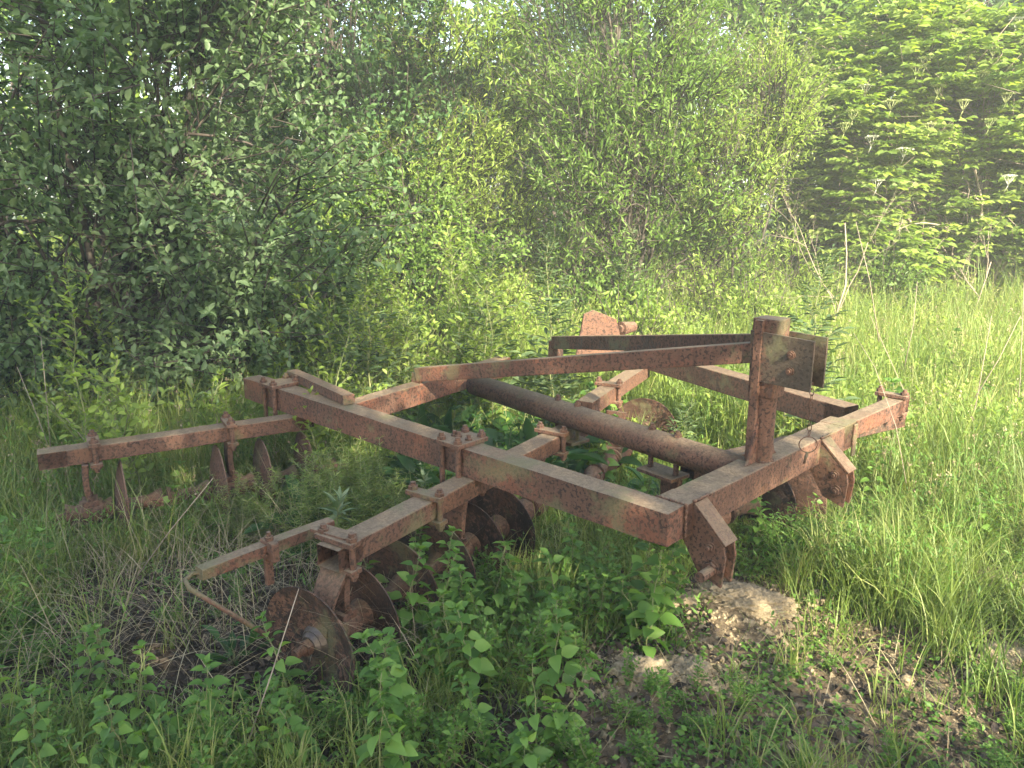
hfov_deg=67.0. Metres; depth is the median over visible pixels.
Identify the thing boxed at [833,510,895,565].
feathery herb
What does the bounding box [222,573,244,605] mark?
feathery herb
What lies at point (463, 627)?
goosefoot
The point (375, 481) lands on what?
cleavers
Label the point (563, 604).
goosefoot
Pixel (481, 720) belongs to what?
goosefoot
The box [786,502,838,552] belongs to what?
feathery herb
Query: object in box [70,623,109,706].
nettle
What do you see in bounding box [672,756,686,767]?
goosefoot
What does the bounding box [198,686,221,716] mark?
goosefoot
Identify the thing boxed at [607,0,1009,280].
hazel tree
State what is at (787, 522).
goosefoot
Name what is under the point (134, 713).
nettle
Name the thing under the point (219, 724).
goosefoot
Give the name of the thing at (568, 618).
goosefoot
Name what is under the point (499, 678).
goosefoot
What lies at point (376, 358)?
mugwort
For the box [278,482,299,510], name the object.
feathery herb
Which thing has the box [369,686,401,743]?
goosefoot
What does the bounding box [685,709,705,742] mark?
goosefoot
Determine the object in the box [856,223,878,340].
dry stalk
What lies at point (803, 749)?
feathery herb
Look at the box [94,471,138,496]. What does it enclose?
feathery herb
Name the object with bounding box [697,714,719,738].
goosefoot
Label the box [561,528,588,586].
nettle
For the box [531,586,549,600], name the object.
goosefoot
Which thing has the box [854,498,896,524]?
feathery herb
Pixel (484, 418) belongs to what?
broad leaved weed
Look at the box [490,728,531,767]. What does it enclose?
goosefoot
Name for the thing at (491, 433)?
broad leaved weed
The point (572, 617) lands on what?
goosefoot
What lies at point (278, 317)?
sapling
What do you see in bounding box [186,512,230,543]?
feathery herb
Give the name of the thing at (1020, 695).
feathery herb
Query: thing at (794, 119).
willow shrub
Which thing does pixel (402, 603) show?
goosefoot
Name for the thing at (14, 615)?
feathery herb
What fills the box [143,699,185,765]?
nettle
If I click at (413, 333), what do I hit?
sapling
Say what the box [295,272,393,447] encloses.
sapling
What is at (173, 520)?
feathery herb
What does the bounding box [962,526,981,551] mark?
goosefoot
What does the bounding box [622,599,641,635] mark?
goosefoot
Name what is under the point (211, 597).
goosefoot
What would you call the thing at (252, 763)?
goosefoot
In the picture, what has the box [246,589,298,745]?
dry stalk
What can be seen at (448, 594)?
nettle
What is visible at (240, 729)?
goosefoot
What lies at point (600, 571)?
goosefoot
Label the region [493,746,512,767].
goosefoot
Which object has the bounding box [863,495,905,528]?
feathery herb
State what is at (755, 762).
feathery herb
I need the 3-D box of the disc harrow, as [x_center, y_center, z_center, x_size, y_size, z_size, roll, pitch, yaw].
[-0.028,0.173,3.988,3.739,1.304,3.047,-13,19,-42]
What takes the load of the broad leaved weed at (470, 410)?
on the ground at (794, 688)
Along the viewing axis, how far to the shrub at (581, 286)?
7.36 m
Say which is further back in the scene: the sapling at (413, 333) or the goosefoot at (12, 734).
the sapling at (413, 333)
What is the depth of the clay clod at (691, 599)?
3.21 m
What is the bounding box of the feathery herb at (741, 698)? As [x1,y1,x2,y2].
[720,670,765,711]
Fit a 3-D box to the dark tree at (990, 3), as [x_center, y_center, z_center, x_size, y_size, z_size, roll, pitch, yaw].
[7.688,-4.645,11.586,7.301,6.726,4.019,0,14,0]
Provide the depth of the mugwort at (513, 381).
5.33 m
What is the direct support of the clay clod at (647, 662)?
on the ground at (794, 688)
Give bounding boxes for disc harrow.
[37,310,909,698]
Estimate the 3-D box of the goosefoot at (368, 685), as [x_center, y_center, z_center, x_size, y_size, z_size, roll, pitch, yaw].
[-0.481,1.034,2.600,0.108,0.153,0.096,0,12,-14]
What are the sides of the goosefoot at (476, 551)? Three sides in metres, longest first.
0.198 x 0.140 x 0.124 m
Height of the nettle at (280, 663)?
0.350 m
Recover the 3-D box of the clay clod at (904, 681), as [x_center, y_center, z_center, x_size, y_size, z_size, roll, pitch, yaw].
[1.437,1.075,2.806,0.056,0.043,0.052,6,15,22]
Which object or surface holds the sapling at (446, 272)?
on the ground at (794, 688)
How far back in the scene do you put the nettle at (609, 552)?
3.26 m
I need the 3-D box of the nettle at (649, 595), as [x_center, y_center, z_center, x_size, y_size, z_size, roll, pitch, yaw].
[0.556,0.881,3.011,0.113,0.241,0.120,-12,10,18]
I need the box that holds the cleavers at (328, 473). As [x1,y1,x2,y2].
[286,429,395,554]
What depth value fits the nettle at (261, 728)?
2.31 m
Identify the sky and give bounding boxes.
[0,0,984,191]
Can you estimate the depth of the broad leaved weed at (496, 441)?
4.56 m
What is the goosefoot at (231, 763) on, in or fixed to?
on the ground at (794, 688)
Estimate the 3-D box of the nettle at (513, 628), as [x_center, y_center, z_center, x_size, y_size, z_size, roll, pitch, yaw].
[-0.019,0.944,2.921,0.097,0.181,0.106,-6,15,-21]
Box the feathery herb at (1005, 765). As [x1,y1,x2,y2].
[992,748,1023,767]
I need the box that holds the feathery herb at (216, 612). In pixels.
[207,605,224,618]
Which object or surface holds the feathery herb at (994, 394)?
on the ground at (794, 688)
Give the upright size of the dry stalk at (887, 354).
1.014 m
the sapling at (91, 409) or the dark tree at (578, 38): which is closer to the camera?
the sapling at (91, 409)
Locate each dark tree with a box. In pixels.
[123,0,540,298]
[365,0,804,273]
[779,0,1023,265]
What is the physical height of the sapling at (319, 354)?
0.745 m
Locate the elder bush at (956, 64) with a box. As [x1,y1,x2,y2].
[725,0,1023,305]
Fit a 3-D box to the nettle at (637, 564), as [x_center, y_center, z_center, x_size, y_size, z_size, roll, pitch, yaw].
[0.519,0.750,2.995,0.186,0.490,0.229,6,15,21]
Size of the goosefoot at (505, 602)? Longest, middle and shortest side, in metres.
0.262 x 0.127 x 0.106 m
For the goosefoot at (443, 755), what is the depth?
2.30 m
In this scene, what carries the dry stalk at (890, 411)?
on the ground at (794, 688)
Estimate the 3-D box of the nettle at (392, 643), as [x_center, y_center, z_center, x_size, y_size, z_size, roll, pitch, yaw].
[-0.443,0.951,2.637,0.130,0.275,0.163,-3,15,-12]
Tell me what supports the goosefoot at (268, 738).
on the ground at (794, 688)
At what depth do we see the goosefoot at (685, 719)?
2.50 m
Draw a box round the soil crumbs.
[1,532,1023,767]
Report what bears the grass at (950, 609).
on the ground at (794, 688)
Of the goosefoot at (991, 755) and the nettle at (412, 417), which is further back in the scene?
the nettle at (412, 417)
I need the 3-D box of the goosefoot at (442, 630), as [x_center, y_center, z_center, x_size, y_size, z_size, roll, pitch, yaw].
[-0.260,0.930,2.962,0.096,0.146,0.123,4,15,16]
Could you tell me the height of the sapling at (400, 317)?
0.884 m
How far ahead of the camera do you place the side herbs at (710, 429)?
3.67 m
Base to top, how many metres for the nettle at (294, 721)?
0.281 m
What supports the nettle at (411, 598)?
on the ground at (794, 688)
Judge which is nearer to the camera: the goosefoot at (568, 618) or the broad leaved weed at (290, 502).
the goosefoot at (568, 618)
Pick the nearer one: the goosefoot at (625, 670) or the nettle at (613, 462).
the goosefoot at (625, 670)
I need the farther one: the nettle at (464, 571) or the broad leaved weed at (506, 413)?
the broad leaved weed at (506, 413)
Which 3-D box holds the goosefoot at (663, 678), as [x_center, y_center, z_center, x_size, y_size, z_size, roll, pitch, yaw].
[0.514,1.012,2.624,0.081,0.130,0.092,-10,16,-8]
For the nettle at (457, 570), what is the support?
on the ground at (794, 688)
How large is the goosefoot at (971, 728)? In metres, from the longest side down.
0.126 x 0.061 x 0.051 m
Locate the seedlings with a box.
[0,488,1023,767]
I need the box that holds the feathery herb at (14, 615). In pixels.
[0,572,41,645]
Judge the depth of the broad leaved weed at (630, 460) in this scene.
4.55 m
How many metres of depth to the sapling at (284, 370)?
5.03 m
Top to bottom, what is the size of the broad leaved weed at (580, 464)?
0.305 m
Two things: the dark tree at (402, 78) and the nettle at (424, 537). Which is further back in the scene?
the dark tree at (402, 78)
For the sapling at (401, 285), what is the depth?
6.61 m
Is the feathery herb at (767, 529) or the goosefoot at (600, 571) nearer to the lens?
the goosefoot at (600, 571)
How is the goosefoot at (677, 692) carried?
on the ground at (794, 688)
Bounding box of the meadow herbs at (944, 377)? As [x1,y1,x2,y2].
[0,260,1023,477]
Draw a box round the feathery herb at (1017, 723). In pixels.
[1001,706,1023,736]
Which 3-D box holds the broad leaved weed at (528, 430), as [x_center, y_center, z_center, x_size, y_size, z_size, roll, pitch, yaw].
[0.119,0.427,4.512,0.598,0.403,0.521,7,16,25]
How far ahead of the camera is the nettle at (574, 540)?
3.35 m
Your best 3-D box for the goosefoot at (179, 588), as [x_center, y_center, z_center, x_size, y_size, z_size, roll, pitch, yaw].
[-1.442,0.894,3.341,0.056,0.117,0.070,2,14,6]
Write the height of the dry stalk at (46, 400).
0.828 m
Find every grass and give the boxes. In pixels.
[0,217,1023,341]
[0,244,1023,500]
[0,371,1023,767]
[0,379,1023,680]
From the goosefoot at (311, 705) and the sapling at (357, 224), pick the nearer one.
the goosefoot at (311, 705)
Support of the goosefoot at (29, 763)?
on the ground at (794, 688)
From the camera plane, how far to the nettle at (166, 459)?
4.38 m
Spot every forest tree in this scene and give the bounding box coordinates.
[0,0,428,267]
[0,1,257,256]
[194,0,559,246]
[376,0,765,250]
[549,0,923,257]
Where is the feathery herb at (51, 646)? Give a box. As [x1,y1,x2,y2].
[1,625,59,670]
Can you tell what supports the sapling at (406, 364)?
on the ground at (794, 688)
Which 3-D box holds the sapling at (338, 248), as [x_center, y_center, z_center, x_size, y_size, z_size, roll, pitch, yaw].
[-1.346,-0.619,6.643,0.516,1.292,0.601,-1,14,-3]
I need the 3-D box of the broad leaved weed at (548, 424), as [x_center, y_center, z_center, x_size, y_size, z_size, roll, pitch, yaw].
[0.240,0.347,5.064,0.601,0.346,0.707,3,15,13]
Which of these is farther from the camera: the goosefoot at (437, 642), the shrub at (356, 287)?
the shrub at (356, 287)
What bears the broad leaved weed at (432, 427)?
on the ground at (794, 688)
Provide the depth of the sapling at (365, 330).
6.18 m
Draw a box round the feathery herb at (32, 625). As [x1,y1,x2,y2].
[0,596,61,641]
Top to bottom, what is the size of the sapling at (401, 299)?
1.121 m
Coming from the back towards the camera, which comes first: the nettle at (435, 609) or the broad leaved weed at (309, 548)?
the broad leaved weed at (309, 548)
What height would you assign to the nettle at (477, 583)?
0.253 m
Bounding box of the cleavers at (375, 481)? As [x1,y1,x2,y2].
[321,451,433,516]
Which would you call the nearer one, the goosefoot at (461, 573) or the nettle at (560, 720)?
the nettle at (560, 720)
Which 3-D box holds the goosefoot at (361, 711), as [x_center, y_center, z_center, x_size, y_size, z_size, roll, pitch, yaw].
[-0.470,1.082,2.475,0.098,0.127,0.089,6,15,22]
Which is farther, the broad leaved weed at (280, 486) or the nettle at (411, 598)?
the broad leaved weed at (280, 486)
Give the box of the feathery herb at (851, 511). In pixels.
[841,503,868,529]
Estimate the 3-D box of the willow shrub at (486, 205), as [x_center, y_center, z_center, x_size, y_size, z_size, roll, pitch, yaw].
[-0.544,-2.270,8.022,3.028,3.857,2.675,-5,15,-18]
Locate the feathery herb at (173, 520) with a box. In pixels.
[150,500,193,543]
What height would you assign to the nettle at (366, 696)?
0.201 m
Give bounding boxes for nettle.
[0,515,29,573]
[0,539,22,595]
[0,665,27,753]
[8,683,62,767]
[29,527,71,605]
[29,539,56,588]
[40,470,66,504]
[57,729,100,767]
[60,356,98,422]
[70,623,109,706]
[81,704,131,767]
[85,623,122,698]
[91,688,145,767]
[119,639,164,736]
[131,749,154,767]
[132,723,168,765]
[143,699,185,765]
[152,484,183,545]
[155,458,172,487]
[167,461,191,488]
[181,653,232,748]
[185,698,231,766]
[217,729,241,767]
[240,695,272,767]
[250,610,306,708]
[261,679,298,727]
[269,698,326,767]
[281,474,302,508]
[350,628,419,725]
[355,661,406,767]
[357,558,388,587]
[358,657,394,703]
[365,627,399,689]
[371,627,418,732]
[374,697,426,767]
[376,542,436,655]
[407,406,428,422]
[409,526,431,558]
[409,531,428,562]
[409,547,463,643]
[411,539,428,560]
[412,637,453,688]
[414,580,446,614]
[420,464,439,485]
[423,525,464,609]
[424,618,460,665]
[425,589,466,692]
[435,543,458,590]
[441,600,498,702]
[449,564,480,630]
[450,668,496,744]
[459,567,484,607]
[460,578,503,633]
[461,578,486,626]
[463,587,487,640]
[466,390,490,412]
[480,379,502,426]
[481,541,514,623]
[490,540,536,613]
[497,607,518,653]
[498,570,524,629]
[498,572,529,642]
[500,719,552,767]
[502,423,516,448]
[512,652,561,767]
[528,650,603,759]
[529,552,557,582]
[533,548,583,635]
[535,593,584,696]
[538,702,578,765]
[542,584,560,638]
[558,515,580,574]
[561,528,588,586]
[571,575,590,613]
[572,381,594,448]
[578,570,606,632]
[580,573,613,641]
[581,545,603,600]
[583,413,621,480]
[590,563,617,622]
[599,450,616,481]
[600,543,618,593]
[603,391,629,410]
[604,564,627,623]
[609,582,630,628]
[610,574,665,651]
[610,576,630,621]
[618,542,666,626]
[624,543,683,657]
[631,540,687,625]
[641,476,656,494]
[641,581,670,637]
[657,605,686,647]
[658,573,689,636]
[740,495,773,553]
[791,493,822,538]
[860,450,889,500]
[883,377,915,454]
[929,474,952,515]
[948,328,964,361]
[961,383,994,411]
[964,488,992,560]
[977,501,1004,561]
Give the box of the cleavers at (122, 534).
[75,503,172,566]
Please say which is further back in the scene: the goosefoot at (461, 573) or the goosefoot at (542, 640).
the goosefoot at (461, 573)
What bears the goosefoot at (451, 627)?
on the ground at (794, 688)
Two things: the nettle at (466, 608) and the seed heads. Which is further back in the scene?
the seed heads
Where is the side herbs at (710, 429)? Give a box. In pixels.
[0,381,1023,651]
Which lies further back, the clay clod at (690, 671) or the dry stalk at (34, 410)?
the dry stalk at (34, 410)
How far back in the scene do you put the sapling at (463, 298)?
5.51 m
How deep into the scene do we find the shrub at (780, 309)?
7.24 m
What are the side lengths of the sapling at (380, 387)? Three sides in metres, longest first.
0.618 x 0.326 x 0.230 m
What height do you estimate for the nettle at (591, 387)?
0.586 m
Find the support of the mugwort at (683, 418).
on the ground at (794, 688)
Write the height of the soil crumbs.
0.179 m
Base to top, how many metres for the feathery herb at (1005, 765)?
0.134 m
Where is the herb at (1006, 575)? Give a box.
[975,568,1023,588]
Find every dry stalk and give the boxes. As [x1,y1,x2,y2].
[17,367,59,477]
[41,340,52,474]
[127,478,212,588]
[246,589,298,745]
[854,334,906,482]
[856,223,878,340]
[870,316,909,406]
[904,282,917,366]
[967,316,991,442]
[972,316,1020,400]
[1018,286,1023,396]
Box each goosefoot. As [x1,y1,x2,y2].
[1,708,29,767]
[25,752,43,767]
[27,682,72,726]
[31,751,63,767]
[37,706,58,724]
[41,694,63,742]
[41,724,75,764]
[72,688,104,723]
[157,713,184,737]
[170,710,205,767]
[172,575,186,601]
[187,688,203,718]
[189,733,221,767]
[192,717,222,748]
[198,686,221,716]
[202,715,232,757]
[206,590,215,600]
[217,705,247,750]
[226,743,254,767]
[241,756,255,767]
[255,731,276,764]
[260,671,280,713]
[287,688,317,721]
[318,676,340,737]
[327,694,357,735]
[348,702,378,734]
[353,670,381,706]
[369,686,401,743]
[378,632,407,661]
[384,716,416,760]
[385,585,403,609]
[395,602,410,640]
[399,609,417,633]
[402,692,427,749]
[409,604,430,631]
[415,700,437,733]
[424,639,452,664]
[427,712,452,746]
[427,718,470,767]
[432,605,459,641]
[434,613,449,637]
[438,701,465,745]
[445,559,462,576]
[452,600,470,655]
[467,703,499,762]
[470,603,498,653]
[472,546,489,580]
[477,544,500,592]
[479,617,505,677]
[484,587,496,605]
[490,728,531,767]
[491,662,510,690]
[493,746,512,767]
[499,584,522,627]
[503,610,543,681]
[516,734,562,767]
[527,603,557,666]
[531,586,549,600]
[536,587,576,640]
[538,606,583,652]
[551,580,565,613]
[552,716,583,767]
[558,592,578,632]
[558,627,582,662]
[563,553,584,587]
[565,726,600,766]
[566,621,594,672]
[569,710,601,767]
[575,725,591,750]
[576,563,619,601]
[605,679,629,726]
[621,638,640,683]
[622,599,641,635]
[624,696,645,726]
[625,729,644,761]
[631,727,658,767]
[631,728,664,767]
[635,708,656,733]
[642,667,660,694]
[648,666,672,692]
[653,588,669,635]
[654,675,676,724]
[669,687,689,709]
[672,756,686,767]
[678,711,695,729]
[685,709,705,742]
[687,652,709,690]
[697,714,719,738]
[762,716,783,735]
[774,663,794,681]
[780,507,808,555]
[823,653,839,671]
[862,516,878,546]
[879,719,902,767]
[960,706,981,745]
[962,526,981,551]
[972,661,991,687]
[979,741,1007,767]
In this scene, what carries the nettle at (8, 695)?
on the ground at (794, 688)
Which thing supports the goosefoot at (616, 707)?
on the ground at (794, 688)
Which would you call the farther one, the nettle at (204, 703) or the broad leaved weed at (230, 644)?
the broad leaved weed at (230, 644)
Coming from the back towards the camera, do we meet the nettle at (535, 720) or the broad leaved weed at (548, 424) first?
the broad leaved weed at (548, 424)
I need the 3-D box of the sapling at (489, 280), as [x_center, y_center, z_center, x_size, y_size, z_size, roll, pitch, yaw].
[-0.106,-0.162,5.036,0.586,1.416,0.727,-7,16,-26]
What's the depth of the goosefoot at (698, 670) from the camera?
2.67 m
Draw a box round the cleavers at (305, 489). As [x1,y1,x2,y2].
[268,443,418,562]
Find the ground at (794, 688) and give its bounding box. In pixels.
[0,192,1023,767]
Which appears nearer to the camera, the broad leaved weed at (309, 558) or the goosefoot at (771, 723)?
the goosefoot at (771, 723)
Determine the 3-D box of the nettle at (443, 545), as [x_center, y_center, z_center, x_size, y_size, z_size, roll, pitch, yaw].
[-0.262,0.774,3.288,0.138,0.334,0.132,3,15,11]
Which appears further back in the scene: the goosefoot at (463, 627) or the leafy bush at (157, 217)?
the leafy bush at (157, 217)
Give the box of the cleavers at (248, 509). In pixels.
[191,462,310,552]
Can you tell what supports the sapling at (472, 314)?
on the ground at (794, 688)
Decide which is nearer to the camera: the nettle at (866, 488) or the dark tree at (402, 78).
the nettle at (866, 488)
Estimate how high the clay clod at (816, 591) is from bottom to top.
0.063 m
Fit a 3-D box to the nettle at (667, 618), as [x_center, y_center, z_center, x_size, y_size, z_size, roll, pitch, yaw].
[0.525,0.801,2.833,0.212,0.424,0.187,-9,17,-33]
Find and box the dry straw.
[0,286,1023,767]
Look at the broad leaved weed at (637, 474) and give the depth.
4.21 m
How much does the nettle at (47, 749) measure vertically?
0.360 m
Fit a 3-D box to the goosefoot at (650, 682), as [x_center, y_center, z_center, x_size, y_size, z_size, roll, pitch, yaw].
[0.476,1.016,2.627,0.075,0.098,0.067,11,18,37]
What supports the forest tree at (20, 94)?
on the ground at (794, 688)
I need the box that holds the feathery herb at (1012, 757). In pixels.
[996,747,1023,767]
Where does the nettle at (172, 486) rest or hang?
on the ground at (794, 688)
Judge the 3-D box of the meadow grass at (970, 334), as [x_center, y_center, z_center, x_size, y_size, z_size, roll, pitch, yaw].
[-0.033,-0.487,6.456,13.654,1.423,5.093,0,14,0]
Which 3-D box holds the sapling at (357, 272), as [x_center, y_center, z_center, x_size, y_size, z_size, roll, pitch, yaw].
[-1.014,-0.310,5.499,0.582,1.363,0.712,-2,14,-8]
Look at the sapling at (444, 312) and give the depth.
6.46 m
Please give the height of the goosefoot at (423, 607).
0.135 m
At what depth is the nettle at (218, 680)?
2.33 m
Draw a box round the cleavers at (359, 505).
[241,436,445,569]
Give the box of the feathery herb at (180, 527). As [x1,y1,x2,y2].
[158,509,196,541]
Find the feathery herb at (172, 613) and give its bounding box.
[151,598,181,624]
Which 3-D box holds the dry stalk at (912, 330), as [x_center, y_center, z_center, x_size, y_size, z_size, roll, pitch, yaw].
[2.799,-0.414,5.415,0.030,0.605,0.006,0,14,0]
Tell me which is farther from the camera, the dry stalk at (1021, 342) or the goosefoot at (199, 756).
the dry stalk at (1021, 342)
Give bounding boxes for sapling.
[14,263,135,491]
[43,356,106,439]
[55,350,174,495]
[72,303,150,399]
[186,366,255,463]
[244,268,329,368]
[247,323,314,378]
[262,356,296,414]
[280,184,350,337]
[291,386,337,479]
[292,284,361,392]
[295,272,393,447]
[303,223,369,352]
[304,340,340,387]
[324,242,409,389]
[325,243,383,334]
[344,264,434,387]
[350,301,385,382]
[367,383,405,417]
[375,280,444,374]
[378,262,430,339]
[388,320,425,414]
[389,299,414,353]
[392,308,431,368]
[399,205,522,404]
[402,319,452,413]
[418,251,480,326]
[426,269,494,414]
[427,223,485,334]
[435,298,453,352]
[436,256,511,405]
[437,252,528,428]
[499,296,532,358]
[557,310,575,332]
[609,287,636,319]
[671,303,711,333]
[739,292,785,333]
[796,310,832,345]
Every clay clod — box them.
[608,655,669,686]
[672,592,700,608]
[679,656,712,683]
[685,581,803,625]
[808,589,823,600]
[900,673,915,685]
[975,643,1023,673]
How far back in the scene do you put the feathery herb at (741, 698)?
2.60 m
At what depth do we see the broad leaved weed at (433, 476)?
4.31 m
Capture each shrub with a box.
[249,226,429,340]
[253,141,540,299]
[288,239,483,339]
[312,0,593,307]
[347,272,524,383]
[423,257,538,315]
[428,267,594,353]
[460,0,795,325]
[485,220,607,289]
[528,255,673,330]
[547,280,738,396]
[622,253,760,333]
[629,4,865,325]
[683,267,846,343]
[750,179,921,334]
[796,242,946,329]
[952,211,997,311]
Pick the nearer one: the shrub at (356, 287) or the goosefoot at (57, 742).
the goosefoot at (57, 742)
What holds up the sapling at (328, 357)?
on the ground at (794, 688)
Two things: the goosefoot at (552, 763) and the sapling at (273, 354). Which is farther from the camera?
the sapling at (273, 354)
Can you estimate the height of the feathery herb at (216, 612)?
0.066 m
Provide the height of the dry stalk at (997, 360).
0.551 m
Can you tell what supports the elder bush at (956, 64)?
on the ground at (794, 688)
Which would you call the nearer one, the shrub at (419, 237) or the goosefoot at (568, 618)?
the goosefoot at (568, 618)
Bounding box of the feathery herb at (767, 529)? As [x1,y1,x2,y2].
[755,509,804,553]
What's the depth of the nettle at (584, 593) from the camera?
2.97 m
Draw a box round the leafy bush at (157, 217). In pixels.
[0,0,444,428]
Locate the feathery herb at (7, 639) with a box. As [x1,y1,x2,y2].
[0,612,25,664]
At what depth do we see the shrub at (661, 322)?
6.66 m
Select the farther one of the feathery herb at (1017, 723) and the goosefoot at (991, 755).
the feathery herb at (1017, 723)
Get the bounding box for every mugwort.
[307,239,378,370]
[322,236,411,428]
[371,297,443,420]
[446,240,522,414]
[508,229,593,426]
[603,222,648,311]
[664,398,710,445]
[775,244,860,433]
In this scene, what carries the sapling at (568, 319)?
on the ground at (794, 688)
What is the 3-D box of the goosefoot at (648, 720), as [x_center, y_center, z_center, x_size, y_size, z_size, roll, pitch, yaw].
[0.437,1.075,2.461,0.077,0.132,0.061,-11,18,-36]
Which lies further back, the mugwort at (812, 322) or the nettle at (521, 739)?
the mugwort at (812, 322)
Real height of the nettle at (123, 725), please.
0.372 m
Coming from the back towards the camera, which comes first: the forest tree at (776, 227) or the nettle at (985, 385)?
the forest tree at (776, 227)
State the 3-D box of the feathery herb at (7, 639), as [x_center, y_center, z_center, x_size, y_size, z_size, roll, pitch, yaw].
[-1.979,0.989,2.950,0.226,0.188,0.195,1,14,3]
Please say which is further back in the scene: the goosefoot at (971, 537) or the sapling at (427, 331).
the sapling at (427, 331)
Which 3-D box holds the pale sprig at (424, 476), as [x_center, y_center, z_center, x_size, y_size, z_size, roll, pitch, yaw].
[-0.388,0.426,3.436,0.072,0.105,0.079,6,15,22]
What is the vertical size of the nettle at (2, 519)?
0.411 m
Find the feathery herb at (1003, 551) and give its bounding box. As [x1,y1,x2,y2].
[985,534,1023,573]
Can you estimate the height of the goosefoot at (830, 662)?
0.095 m
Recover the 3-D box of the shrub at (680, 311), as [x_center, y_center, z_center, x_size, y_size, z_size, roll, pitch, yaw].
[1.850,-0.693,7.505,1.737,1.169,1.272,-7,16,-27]
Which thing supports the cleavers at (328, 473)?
on the ground at (794, 688)
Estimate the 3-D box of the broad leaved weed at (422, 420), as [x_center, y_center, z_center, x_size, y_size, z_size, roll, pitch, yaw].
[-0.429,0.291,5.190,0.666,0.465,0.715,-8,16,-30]
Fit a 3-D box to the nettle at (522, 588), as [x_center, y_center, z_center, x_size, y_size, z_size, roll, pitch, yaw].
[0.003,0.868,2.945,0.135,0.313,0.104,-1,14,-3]
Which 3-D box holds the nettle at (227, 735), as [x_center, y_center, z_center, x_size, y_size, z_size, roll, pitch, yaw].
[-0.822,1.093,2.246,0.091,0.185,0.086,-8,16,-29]
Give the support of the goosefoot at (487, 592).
on the ground at (794, 688)
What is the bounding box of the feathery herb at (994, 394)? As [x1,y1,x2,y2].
[983,383,1004,407]
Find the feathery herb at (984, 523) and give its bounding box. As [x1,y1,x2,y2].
[949,506,1009,553]
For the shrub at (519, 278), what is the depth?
7.74 m
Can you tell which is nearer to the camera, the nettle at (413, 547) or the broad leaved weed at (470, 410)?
the nettle at (413, 547)
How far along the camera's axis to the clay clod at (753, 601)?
3.19 m
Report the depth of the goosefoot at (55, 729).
2.42 m
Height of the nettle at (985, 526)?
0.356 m
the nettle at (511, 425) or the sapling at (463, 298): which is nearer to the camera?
the nettle at (511, 425)
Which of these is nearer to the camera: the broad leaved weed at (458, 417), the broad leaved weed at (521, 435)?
the broad leaved weed at (521, 435)
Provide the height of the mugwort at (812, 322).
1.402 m
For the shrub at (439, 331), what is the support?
on the ground at (794, 688)
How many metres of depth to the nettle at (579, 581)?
3.11 m
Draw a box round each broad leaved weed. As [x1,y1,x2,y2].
[201,621,269,671]
[239,433,344,495]
[242,475,354,534]
[277,490,322,515]
[277,502,350,564]
[286,495,389,557]
[356,412,448,453]
[356,453,439,495]
[372,456,439,488]
[388,452,455,485]
[406,403,479,432]
[412,407,482,425]
[418,438,551,475]
[425,407,494,432]
[428,399,498,430]
[454,409,605,472]
[474,409,486,425]
[482,412,582,473]
[499,414,608,465]
[500,417,587,461]
[502,411,605,446]
[505,417,588,466]
[505,429,573,462]
[550,405,641,468]
[560,457,587,471]
[598,472,641,489]
[625,466,691,494]
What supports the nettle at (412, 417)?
on the ground at (794, 688)
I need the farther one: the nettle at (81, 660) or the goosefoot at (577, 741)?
the nettle at (81, 660)
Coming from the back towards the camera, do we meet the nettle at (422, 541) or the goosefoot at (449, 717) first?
the nettle at (422, 541)
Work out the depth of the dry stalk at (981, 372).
4.73 m
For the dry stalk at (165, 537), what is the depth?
3.26 m
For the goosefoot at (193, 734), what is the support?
on the ground at (794, 688)
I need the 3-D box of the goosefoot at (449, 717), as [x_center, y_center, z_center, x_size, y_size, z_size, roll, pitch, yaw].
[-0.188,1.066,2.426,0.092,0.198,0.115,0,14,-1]
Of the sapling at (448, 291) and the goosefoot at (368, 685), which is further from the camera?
the sapling at (448, 291)
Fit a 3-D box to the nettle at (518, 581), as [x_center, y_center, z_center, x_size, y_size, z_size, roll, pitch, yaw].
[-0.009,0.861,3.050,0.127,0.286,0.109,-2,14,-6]
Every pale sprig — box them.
[320,485,356,526]
[416,470,430,486]
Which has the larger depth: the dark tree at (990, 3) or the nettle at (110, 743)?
the dark tree at (990, 3)
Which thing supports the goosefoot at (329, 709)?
on the ground at (794, 688)
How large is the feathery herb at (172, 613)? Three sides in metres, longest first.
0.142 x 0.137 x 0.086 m
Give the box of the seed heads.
[0,258,1023,520]
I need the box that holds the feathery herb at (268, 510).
[254,497,277,522]
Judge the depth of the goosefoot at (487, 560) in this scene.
3.36 m
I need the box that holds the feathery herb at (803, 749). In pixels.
[795,728,818,767]
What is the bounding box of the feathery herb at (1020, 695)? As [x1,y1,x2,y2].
[993,667,1023,713]
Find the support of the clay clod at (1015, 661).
on the ground at (794, 688)
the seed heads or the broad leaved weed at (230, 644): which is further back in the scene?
the seed heads
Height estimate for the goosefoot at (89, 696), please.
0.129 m
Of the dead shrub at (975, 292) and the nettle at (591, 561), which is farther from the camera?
the dead shrub at (975, 292)
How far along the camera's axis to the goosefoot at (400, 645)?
2.79 m
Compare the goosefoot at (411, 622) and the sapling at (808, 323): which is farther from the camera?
the sapling at (808, 323)
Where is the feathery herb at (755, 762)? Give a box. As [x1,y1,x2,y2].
[740,755,774,767]
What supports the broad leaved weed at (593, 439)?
on the ground at (794, 688)
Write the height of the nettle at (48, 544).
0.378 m
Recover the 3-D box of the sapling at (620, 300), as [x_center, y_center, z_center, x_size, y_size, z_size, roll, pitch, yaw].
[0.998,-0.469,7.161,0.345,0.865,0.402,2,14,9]

